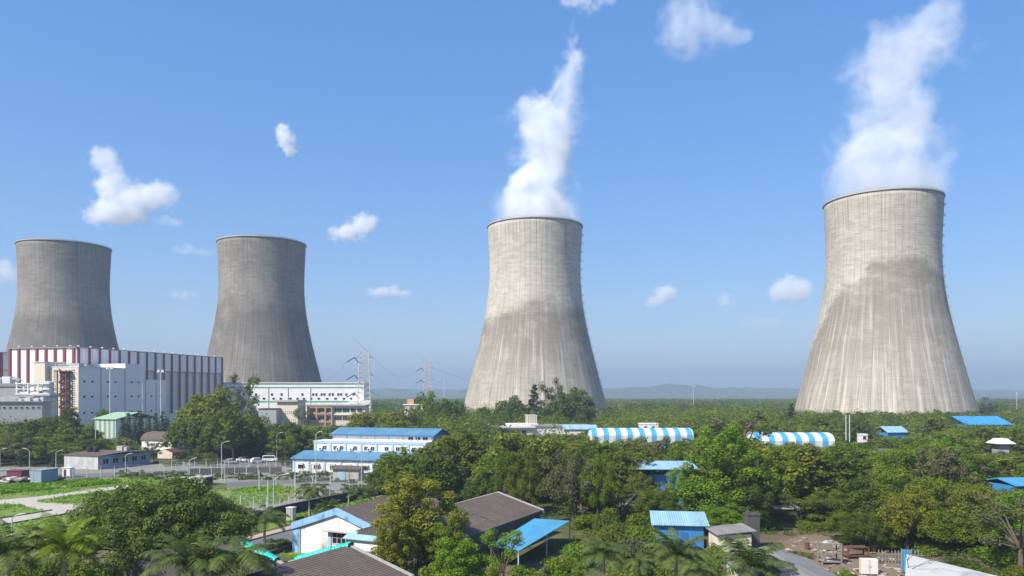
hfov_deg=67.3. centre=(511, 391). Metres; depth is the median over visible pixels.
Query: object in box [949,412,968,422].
broad tree
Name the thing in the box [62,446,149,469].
long shed
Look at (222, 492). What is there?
lawn
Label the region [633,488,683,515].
broad tree
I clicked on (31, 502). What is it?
path
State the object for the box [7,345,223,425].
power house
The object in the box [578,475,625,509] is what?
leafy tree
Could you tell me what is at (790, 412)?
conifer tree
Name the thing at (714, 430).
broad tree
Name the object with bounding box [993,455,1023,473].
slender tree
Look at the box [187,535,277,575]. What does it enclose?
palm tree
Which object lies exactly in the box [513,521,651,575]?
soil
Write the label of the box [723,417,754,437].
broad tree
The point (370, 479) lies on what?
broad tree
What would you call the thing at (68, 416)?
leafy tree
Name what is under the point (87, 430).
broad tree
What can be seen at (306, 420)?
slender tree
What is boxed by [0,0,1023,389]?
sky
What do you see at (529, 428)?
workshop
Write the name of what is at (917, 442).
broad tree
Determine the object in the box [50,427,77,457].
leafy tree
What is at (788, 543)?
soil
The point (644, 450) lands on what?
broad tree
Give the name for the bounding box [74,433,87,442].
slender tree
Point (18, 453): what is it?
slender tree
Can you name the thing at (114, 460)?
window
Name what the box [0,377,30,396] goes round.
switch house
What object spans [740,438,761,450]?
broad tree
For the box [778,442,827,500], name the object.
leafy tree
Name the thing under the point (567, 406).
broad tree
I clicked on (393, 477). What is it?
leafy tree
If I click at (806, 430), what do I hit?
slender tree
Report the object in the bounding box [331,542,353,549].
tarpaulin
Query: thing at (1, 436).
broad tree
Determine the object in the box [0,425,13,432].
leafy tree
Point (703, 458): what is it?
broad tree
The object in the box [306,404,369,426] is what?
office block
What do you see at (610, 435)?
long shed
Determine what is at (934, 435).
broad tree
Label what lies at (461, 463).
slender tree
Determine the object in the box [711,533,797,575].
palm tree
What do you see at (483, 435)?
broad tree
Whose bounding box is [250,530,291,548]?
road
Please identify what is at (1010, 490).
broad tree
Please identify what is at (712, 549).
shrub
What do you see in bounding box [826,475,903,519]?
broad tree
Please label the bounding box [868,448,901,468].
leafy tree
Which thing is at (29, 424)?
leafy tree
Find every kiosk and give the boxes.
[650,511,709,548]
[857,434,867,443]
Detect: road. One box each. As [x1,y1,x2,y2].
[65,460,292,478]
[227,478,376,487]
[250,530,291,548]
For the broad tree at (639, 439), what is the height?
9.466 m
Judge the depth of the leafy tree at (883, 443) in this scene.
224.96 m
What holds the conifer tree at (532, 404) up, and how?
on the ground at (545, 505)
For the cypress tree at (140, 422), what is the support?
on the ground at (545, 505)
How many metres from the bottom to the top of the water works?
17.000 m
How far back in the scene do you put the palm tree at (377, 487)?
132.95 m
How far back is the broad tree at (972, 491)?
97.56 m
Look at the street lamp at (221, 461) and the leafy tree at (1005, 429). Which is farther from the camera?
the leafy tree at (1005, 429)
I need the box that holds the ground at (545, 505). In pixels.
[0,396,1023,575]
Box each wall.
[190,467,281,472]
[254,487,388,519]
[269,544,291,553]
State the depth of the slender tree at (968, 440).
200.88 m
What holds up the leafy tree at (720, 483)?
on the ground at (545, 505)
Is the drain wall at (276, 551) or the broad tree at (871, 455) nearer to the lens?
the drain wall at (276, 551)
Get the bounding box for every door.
[287,509,291,519]
[339,471,344,479]
[681,532,688,547]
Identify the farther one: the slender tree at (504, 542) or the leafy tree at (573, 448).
the leafy tree at (573, 448)
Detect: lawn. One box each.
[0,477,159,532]
[0,525,68,568]
[210,485,299,505]
[252,498,372,532]
[280,550,304,557]
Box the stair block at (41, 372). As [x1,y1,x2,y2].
[34,361,65,394]
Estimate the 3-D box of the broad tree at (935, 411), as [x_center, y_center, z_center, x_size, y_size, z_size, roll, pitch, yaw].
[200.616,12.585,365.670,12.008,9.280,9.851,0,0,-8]
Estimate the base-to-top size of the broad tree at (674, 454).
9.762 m
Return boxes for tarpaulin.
[240,541,279,559]
[294,546,332,559]
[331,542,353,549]
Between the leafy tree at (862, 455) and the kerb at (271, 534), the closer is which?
the kerb at (271, 534)
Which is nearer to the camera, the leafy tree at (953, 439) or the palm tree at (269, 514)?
the palm tree at (269, 514)
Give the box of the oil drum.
[871,544,875,551]
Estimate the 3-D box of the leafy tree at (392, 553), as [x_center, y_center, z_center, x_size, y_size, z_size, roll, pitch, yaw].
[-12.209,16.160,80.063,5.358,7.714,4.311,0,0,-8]
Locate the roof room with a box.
[638,423,658,427]
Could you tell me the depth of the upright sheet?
85.00 m
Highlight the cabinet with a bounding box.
[859,558,877,574]
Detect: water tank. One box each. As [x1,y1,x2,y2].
[87,446,92,451]
[93,447,98,451]
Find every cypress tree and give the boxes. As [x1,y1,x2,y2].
[118,417,127,438]
[124,412,132,439]
[130,419,140,445]
[137,411,144,443]
[142,416,151,433]
[152,413,159,430]
[159,411,166,431]
[163,417,169,431]
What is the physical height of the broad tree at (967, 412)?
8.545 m
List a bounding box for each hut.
[158,448,182,458]
[331,465,365,479]
[704,523,755,553]
[770,503,798,521]
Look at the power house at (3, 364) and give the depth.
393.92 m
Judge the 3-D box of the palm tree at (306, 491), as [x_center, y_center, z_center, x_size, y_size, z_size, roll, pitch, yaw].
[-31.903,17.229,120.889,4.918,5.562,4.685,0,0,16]
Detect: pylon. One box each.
[347,340,373,412]
[417,356,432,403]
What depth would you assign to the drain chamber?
164.96 m
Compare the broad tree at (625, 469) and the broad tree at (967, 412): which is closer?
the broad tree at (625, 469)
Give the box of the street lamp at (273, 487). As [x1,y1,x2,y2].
[273,473,289,506]
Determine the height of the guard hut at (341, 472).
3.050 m
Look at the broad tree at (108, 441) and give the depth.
248.93 m
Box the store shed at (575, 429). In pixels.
[562,425,596,434]
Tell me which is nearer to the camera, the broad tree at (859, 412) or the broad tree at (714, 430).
the broad tree at (714, 430)
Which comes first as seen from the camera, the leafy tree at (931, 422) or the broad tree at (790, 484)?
the broad tree at (790, 484)
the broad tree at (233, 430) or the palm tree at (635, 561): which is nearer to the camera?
the palm tree at (635, 561)
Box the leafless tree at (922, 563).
[906,545,942,568]
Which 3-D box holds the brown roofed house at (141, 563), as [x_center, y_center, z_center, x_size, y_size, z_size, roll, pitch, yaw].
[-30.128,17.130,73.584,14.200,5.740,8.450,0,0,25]
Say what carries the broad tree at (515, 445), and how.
on the ground at (545, 505)
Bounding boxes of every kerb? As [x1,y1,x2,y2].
[0,509,52,517]
[2,512,70,524]
[251,529,291,539]
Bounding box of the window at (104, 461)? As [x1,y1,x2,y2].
[102,458,108,463]
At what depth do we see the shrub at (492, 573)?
69.48 m
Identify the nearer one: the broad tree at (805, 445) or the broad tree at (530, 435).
the broad tree at (805, 445)
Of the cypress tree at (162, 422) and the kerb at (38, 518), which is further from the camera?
the cypress tree at (162, 422)
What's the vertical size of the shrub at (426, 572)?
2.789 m
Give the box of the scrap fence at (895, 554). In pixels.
[877,550,923,562]
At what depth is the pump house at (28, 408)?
287.85 m
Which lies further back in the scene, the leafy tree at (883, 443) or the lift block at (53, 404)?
the lift block at (53, 404)
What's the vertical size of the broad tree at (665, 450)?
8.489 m
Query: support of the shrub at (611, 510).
on the soil at (557, 541)
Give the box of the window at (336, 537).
[332,532,346,543]
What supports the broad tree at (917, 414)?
on the ground at (545, 505)
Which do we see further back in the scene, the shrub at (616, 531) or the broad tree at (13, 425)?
the broad tree at (13, 425)
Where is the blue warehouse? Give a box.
[947,416,1012,427]
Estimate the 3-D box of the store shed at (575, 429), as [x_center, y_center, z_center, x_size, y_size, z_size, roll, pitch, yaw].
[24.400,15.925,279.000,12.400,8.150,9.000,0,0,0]
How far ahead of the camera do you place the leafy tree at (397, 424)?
224.37 m
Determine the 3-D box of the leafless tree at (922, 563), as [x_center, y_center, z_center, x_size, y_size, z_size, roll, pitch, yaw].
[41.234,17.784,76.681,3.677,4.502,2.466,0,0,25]
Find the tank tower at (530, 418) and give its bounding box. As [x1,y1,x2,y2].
[525,415,536,422]
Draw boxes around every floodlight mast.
[106,367,113,413]
[157,370,164,424]
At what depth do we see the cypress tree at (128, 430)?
290.44 m
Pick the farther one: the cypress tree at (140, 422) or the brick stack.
the cypress tree at (140, 422)
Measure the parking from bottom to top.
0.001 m
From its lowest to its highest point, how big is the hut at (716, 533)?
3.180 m
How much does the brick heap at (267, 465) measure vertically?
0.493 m
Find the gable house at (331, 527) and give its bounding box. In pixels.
[291,496,441,555]
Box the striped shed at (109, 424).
[93,412,158,440]
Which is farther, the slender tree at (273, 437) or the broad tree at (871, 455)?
the slender tree at (273, 437)
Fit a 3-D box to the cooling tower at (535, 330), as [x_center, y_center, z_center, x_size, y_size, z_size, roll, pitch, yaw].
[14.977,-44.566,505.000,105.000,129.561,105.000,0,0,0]
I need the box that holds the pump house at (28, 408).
[0,397,52,426]
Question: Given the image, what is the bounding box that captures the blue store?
[635,461,698,503]
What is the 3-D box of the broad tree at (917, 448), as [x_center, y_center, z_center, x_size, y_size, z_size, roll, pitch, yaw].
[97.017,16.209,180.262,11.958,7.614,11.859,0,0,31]
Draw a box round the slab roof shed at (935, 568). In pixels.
[905,554,995,575]
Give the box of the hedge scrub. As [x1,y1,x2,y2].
[0,444,370,552]
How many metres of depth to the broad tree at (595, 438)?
184.29 m
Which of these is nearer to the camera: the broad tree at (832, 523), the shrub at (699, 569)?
the shrub at (699, 569)
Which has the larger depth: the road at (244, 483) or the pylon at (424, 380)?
the pylon at (424, 380)
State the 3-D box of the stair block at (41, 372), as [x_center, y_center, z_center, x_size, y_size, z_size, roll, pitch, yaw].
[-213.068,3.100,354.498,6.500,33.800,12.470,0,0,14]
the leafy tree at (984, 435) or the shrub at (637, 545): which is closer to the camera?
the shrub at (637, 545)
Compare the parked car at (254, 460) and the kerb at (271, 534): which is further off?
the parked car at (254, 460)
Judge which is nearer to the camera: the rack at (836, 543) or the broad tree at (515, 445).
the rack at (836, 543)
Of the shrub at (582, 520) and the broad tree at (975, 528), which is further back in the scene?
the shrub at (582, 520)
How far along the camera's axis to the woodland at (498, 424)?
316.16 m
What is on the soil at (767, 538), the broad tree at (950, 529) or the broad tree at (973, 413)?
the broad tree at (950, 529)
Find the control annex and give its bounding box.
[50,362,165,429]
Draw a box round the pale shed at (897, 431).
[872,426,908,437]
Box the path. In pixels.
[0,485,127,523]
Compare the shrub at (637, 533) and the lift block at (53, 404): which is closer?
the shrub at (637, 533)
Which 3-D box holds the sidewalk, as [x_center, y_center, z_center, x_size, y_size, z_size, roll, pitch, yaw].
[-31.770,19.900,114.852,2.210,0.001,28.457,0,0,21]
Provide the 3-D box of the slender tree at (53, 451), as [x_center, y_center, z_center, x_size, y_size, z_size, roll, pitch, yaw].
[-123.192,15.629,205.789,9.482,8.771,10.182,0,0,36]
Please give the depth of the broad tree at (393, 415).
278.08 m
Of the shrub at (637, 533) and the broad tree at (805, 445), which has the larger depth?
the broad tree at (805, 445)
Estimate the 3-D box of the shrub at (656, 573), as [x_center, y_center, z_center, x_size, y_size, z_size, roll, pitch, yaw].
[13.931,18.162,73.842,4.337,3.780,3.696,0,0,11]
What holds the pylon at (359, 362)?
on the ground at (545, 505)
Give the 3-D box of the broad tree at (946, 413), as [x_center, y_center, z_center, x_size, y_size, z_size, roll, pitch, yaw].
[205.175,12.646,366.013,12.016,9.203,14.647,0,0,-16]
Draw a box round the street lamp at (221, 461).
[220,441,227,480]
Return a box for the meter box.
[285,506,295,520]
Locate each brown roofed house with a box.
[111,535,284,575]
[243,544,414,575]
[355,491,544,567]
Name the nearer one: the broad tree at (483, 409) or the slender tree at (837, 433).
the slender tree at (837, 433)
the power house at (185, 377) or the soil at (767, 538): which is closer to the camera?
the soil at (767, 538)
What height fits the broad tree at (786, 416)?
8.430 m
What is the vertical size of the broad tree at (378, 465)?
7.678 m
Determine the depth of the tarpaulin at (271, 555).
74.78 m
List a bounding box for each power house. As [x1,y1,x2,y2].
[0,352,7,376]
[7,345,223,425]
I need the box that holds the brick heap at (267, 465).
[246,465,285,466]
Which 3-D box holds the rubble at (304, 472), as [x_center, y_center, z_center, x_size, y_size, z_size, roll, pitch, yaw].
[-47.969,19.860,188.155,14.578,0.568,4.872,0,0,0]
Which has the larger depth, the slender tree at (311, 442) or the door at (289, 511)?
the slender tree at (311, 442)
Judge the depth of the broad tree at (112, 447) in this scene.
235.97 m
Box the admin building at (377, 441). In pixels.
[290,427,449,472]
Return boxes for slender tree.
[0,437,44,466]
[28,434,73,466]
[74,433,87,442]
[142,441,161,459]
[212,384,237,407]
[227,372,261,421]
[265,431,302,464]
[292,408,312,429]
[304,437,330,449]
[313,425,328,437]
[443,461,469,493]
[471,465,501,490]
[479,527,526,575]
[537,376,563,420]
[562,434,585,440]
[580,454,590,511]
[602,487,642,515]
[620,439,669,454]
[646,482,676,496]
[772,494,829,519]
[795,423,827,431]
[795,424,834,433]
[830,428,847,439]
[876,438,898,448]
[952,435,984,453]
[962,439,976,449]
[966,493,1023,570]
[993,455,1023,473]
[995,430,1005,436]
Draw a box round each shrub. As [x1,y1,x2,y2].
[0,558,49,575]
[22,556,82,575]
[66,557,114,575]
[76,568,100,575]
[107,562,131,575]
[112,439,134,446]
[191,452,217,463]
[241,564,253,574]
[418,564,447,575]
[480,564,500,575]
[507,563,548,575]
[539,554,588,575]
[550,566,577,575]
[560,540,598,567]
[567,513,595,529]
[585,530,622,549]
[589,522,631,539]
[590,508,621,532]
[592,501,621,528]
[603,567,639,575]
[615,535,661,557]
[621,520,661,545]
[625,510,650,532]
[635,562,677,575]
[679,501,709,511]
[690,556,722,574]
[703,542,725,559]
[760,523,783,526]
[772,526,795,529]
[786,549,813,557]
[791,520,823,531]
[797,495,828,516]
[833,536,873,545]
[837,566,852,575]
[864,539,902,550]
[907,536,935,548]
[914,542,958,556]
[938,553,991,573]
[971,545,1017,564]
[996,564,1023,575]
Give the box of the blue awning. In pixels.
[490,518,569,562]
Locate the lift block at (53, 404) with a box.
[13,396,59,422]
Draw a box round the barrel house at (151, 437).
[140,431,192,449]
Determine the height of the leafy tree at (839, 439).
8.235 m
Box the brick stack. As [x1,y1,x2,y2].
[742,510,760,548]
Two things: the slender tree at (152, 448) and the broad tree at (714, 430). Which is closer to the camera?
the slender tree at (152, 448)
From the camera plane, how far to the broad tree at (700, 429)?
260.13 m
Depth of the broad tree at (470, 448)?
154.78 m
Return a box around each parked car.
[222,458,238,463]
[236,457,249,461]
[250,458,264,463]
[262,455,278,461]
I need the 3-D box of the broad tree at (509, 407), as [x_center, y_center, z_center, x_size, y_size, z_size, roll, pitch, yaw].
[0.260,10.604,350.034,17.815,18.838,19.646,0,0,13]
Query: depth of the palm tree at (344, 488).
133.24 m
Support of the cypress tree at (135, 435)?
on the ground at (545, 505)
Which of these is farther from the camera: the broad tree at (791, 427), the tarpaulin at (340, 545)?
the broad tree at (791, 427)
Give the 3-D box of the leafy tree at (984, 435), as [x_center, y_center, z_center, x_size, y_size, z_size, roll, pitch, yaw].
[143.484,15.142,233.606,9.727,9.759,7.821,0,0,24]
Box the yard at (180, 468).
[0,459,385,511]
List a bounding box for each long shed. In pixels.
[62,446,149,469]
[588,428,692,447]
[746,432,834,450]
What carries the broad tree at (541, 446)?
on the ground at (545, 505)
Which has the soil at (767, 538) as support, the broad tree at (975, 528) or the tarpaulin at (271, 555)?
the broad tree at (975, 528)
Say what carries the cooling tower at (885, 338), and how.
on the ground at (545, 505)
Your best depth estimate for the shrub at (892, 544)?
96.22 m
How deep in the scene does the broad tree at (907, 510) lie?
95.66 m
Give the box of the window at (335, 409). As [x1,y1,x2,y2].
[334,408,341,411]
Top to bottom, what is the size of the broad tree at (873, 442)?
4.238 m
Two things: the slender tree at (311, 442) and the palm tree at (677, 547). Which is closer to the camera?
the palm tree at (677, 547)
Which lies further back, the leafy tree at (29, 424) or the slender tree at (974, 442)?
the leafy tree at (29, 424)
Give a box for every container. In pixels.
[0,469,12,475]
[6,469,28,482]
[30,468,58,482]
[62,467,74,477]
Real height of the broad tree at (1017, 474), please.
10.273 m
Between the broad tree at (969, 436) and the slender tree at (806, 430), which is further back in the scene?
the slender tree at (806, 430)
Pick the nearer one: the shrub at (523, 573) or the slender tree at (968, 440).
the shrub at (523, 573)
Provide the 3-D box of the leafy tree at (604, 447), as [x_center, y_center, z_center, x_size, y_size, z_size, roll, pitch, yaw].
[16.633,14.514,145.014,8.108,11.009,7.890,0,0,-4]
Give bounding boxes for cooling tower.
[5,237,118,351]
[207,234,321,381]
[464,215,607,414]
[793,185,979,417]
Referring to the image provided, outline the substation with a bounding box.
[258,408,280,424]
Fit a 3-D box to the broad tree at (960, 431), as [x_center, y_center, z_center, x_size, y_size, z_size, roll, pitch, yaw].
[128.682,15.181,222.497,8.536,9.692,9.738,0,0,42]
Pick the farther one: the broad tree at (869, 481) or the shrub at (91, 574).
the broad tree at (869, 481)
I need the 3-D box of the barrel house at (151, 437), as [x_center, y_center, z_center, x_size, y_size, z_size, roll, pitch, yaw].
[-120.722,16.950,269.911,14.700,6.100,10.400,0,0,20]
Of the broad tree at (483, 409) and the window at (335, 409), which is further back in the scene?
the window at (335, 409)
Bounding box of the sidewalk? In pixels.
[249,526,290,538]
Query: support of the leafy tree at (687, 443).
on the ground at (545, 505)
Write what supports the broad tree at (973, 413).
on the ground at (545, 505)
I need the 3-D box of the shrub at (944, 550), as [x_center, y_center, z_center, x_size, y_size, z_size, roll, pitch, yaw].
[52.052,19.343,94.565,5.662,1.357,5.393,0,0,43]
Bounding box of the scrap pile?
[821,540,836,560]
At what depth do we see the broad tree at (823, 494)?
117.80 m
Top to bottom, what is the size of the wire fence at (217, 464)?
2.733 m
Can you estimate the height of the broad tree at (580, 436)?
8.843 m
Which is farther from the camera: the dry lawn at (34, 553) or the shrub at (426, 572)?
the dry lawn at (34, 553)
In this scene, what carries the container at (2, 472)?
on the yard at (180, 468)
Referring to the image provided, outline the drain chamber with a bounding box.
[168,475,212,485]
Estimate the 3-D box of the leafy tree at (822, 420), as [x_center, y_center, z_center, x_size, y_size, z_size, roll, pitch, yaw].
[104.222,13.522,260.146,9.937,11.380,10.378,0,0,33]
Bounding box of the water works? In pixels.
[403,399,425,414]
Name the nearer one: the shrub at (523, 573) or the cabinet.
the shrub at (523, 573)
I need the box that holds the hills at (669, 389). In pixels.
[369,383,1023,395]
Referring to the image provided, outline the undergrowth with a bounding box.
[385,476,1023,575]
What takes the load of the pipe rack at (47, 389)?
on the ground at (545, 505)
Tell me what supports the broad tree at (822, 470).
on the ground at (545, 505)
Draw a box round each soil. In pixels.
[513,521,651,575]
[760,524,1015,575]
[778,533,902,575]
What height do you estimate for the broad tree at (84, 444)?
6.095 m
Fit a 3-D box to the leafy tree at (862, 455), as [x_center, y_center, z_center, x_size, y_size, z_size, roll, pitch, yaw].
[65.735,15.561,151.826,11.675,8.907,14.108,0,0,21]
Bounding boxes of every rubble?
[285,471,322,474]
[780,536,901,575]
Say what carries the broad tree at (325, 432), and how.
on the ground at (545, 505)
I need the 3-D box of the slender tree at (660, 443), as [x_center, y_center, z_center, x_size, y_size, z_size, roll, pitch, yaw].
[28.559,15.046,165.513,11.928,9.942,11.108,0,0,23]
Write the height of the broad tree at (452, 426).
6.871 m
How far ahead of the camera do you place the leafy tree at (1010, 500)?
90.24 m
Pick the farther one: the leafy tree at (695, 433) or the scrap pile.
the leafy tree at (695, 433)
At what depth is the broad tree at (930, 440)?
221.23 m
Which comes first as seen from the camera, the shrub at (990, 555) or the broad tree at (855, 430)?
the shrub at (990, 555)
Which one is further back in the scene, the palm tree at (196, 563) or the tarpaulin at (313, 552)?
the tarpaulin at (313, 552)
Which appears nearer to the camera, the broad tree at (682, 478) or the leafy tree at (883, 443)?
the broad tree at (682, 478)
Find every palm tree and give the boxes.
[0,518,56,575]
[13,512,113,575]
[138,534,237,575]
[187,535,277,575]
[248,507,290,549]
[293,484,324,516]
[315,498,341,510]
[342,486,354,505]
[345,484,378,502]
[364,485,382,499]
[576,538,634,575]
[622,551,656,574]
[644,527,713,575]
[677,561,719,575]
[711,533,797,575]
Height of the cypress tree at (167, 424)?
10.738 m
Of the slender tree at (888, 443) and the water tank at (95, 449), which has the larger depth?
the slender tree at (888, 443)
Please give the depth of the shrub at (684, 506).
126.02 m
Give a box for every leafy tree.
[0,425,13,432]
[6,430,43,463]
[10,420,48,434]
[45,425,60,433]
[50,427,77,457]
[57,405,81,435]
[369,512,420,570]
[370,468,470,570]
[381,419,410,427]
[382,445,418,493]
[421,517,464,568]
[428,536,485,575]
[453,427,472,433]
[546,441,605,504]
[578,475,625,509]
[592,440,618,464]
[676,419,779,517]
[681,439,695,449]
[693,431,702,438]
[733,451,775,524]
[749,444,799,503]
[758,421,784,430]
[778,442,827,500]
[800,445,874,498]
[810,415,829,427]
[821,448,844,469]
[827,449,872,485]
[834,436,846,442]
[849,442,872,449]
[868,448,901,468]
[869,503,915,541]
[874,438,897,448]
[892,442,912,449]
[893,437,921,446]
[909,445,980,494]
[919,416,947,437]
[931,422,950,435]
[935,431,974,452]
[962,453,1012,487]
[972,426,999,453]
[972,454,991,478]
[975,450,1023,477]
[984,489,1023,555]
[1001,426,1023,451]
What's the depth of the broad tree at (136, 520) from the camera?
75.13 m
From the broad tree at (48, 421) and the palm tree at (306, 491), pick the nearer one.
the palm tree at (306, 491)
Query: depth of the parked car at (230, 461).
212.75 m
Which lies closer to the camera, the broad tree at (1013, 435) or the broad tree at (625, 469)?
the broad tree at (625, 469)
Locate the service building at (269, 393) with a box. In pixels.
[223,382,371,415]
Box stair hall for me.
[274,400,306,425]
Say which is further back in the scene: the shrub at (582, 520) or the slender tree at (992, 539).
the shrub at (582, 520)
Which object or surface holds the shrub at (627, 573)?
on the ground at (545, 505)
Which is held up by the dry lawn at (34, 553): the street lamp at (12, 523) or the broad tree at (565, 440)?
the street lamp at (12, 523)
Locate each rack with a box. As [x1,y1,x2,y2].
[13,381,58,395]
[817,541,841,564]
[842,545,869,558]
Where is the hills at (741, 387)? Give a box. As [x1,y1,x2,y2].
[378,387,1023,390]
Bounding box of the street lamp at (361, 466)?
[353,451,361,483]
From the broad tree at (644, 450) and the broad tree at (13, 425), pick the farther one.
the broad tree at (13, 425)
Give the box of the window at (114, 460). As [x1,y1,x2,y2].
[112,458,118,462]
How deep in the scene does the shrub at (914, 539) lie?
96.49 m
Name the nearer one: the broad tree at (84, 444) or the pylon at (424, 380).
the broad tree at (84, 444)
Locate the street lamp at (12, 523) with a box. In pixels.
[11,513,25,535]
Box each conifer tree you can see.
[524,384,544,419]
[784,404,797,422]
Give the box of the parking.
[225,456,291,467]
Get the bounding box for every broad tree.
[0,422,24,432]
[0,434,11,442]
[0,442,13,463]
[1,431,13,441]
[30,415,63,435]
[31,445,84,458]
[36,428,54,447]
[48,471,258,575]
[59,422,104,439]
[62,438,110,450]
[91,408,113,425]
[102,438,113,445]
[107,444,139,449]
[160,418,217,457]
[167,386,249,452]
[199,407,269,458]
[251,438,299,457]
[263,422,310,446]
[305,425,344,447]
[346,412,378,427]
[363,471,389,494]
[371,453,400,477]
[374,407,423,427]
[398,450,435,491]
[404,422,417,427]
[407,445,468,500]
[409,391,439,424]
[418,433,489,488]
[433,398,468,424]
[435,425,462,434]
[459,476,505,499]
[468,451,523,492]
[471,407,493,424]
[473,432,493,445]
[485,430,567,501]
[489,430,525,457]
[492,444,542,496]
[494,395,528,421]
[502,462,542,503]
[518,434,535,441]
[537,449,602,523]
[539,386,596,423]
[544,433,564,439]
[551,437,586,451]
[557,442,597,515]
[570,433,584,440]
[575,452,621,513]
[583,437,601,445]
[601,439,631,454]
[603,449,662,498]
[618,441,662,471]
[622,473,657,499]
[627,441,668,457]
[630,436,653,445]
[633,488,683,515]
[636,488,662,509]
[658,436,692,450]
[660,447,695,464]
[661,443,691,470]
[664,467,713,510]
[673,424,690,427]
[691,440,715,467]
[692,426,709,431]
[696,444,740,471]
[699,502,745,525]
[700,422,722,436]
[707,411,775,449]
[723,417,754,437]
[731,445,806,498]
[738,442,828,502]
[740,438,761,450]
[774,412,802,423]
[781,421,802,431]
[783,442,829,453]
[801,489,847,513]
[814,425,851,442]
[823,511,855,536]
[825,442,870,460]
[826,442,866,450]
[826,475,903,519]
[827,440,863,446]
[834,410,843,419]
[839,417,872,440]
[839,512,900,547]
[853,447,873,458]
[854,411,870,419]
[862,455,903,476]
[864,454,913,486]
[867,437,881,448]
[867,484,941,548]
[868,444,963,489]
[868,468,969,538]
[870,410,897,419]
[878,412,896,418]
[887,413,906,422]
[892,436,934,447]
[904,438,935,449]
[906,411,922,423]
[907,446,931,454]
[908,506,990,551]
[918,437,980,483]
[923,409,942,417]
[924,428,983,448]
[934,410,956,422]
[934,482,1004,544]
[941,428,969,437]
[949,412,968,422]
[956,434,985,452]
[960,410,971,415]
[961,516,1011,548]
[965,427,1000,438]
[970,411,985,415]
[985,425,1000,434]
[985,451,1022,459]
[998,488,1023,509]
[1001,425,1023,451]
[1011,461,1023,476]
[1018,424,1023,444]
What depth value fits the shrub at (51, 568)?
78.75 m
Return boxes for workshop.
[491,423,588,435]
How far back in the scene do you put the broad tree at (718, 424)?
173.63 m
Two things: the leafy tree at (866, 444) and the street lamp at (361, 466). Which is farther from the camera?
the leafy tree at (866, 444)
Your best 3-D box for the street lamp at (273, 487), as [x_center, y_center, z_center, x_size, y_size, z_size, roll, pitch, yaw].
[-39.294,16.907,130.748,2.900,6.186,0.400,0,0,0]
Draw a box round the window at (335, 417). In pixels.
[334,416,341,419]
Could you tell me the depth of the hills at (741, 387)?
5547.83 m
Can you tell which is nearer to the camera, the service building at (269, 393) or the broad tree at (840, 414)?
the broad tree at (840, 414)
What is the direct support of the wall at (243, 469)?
on the road at (92, 475)
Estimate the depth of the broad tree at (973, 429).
237.17 m
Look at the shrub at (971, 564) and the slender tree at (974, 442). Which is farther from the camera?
the slender tree at (974, 442)
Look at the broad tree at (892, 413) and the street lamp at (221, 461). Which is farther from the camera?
the broad tree at (892, 413)
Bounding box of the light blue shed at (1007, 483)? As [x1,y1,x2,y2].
[983,477,1023,492]
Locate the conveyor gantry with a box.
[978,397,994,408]
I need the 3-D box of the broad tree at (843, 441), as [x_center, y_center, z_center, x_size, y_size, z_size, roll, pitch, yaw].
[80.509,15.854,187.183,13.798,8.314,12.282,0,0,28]
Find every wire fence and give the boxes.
[2,464,281,477]
[159,458,370,474]
[227,480,367,509]
[279,475,365,483]
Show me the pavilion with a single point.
(1000, 444)
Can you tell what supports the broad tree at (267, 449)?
on the parking
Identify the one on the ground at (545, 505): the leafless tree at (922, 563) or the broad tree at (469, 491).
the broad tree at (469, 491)
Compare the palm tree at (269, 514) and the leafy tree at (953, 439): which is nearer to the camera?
the palm tree at (269, 514)
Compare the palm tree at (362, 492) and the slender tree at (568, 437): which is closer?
the palm tree at (362, 492)
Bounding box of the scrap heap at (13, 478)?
[0,468,68,482]
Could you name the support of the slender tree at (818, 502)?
on the ground at (545, 505)
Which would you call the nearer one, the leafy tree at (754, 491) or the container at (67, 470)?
the leafy tree at (754, 491)
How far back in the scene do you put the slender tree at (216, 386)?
298.66 m
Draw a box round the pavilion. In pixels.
[986,438,1015,453]
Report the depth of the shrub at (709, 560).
83.72 m
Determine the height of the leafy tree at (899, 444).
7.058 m
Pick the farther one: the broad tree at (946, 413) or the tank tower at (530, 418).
the broad tree at (946, 413)
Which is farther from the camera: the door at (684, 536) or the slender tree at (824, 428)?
the slender tree at (824, 428)
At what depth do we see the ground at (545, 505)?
137.90 m
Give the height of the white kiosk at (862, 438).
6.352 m
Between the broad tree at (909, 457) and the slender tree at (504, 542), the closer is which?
the slender tree at (504, 542)
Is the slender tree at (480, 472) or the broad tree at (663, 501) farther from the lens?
the slender tree at (480, 472)
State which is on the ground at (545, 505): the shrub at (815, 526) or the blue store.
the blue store
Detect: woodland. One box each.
[2,401,1023,445]
[372,398,1023,414]
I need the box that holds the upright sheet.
[901,548,911,572]
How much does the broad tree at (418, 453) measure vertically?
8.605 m
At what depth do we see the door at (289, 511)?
119.13 m
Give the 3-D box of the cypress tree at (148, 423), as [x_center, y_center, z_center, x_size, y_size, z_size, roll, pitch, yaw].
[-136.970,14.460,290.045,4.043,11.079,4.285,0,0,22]
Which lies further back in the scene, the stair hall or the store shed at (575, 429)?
the stair hall
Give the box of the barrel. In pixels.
[805,542,809,549]

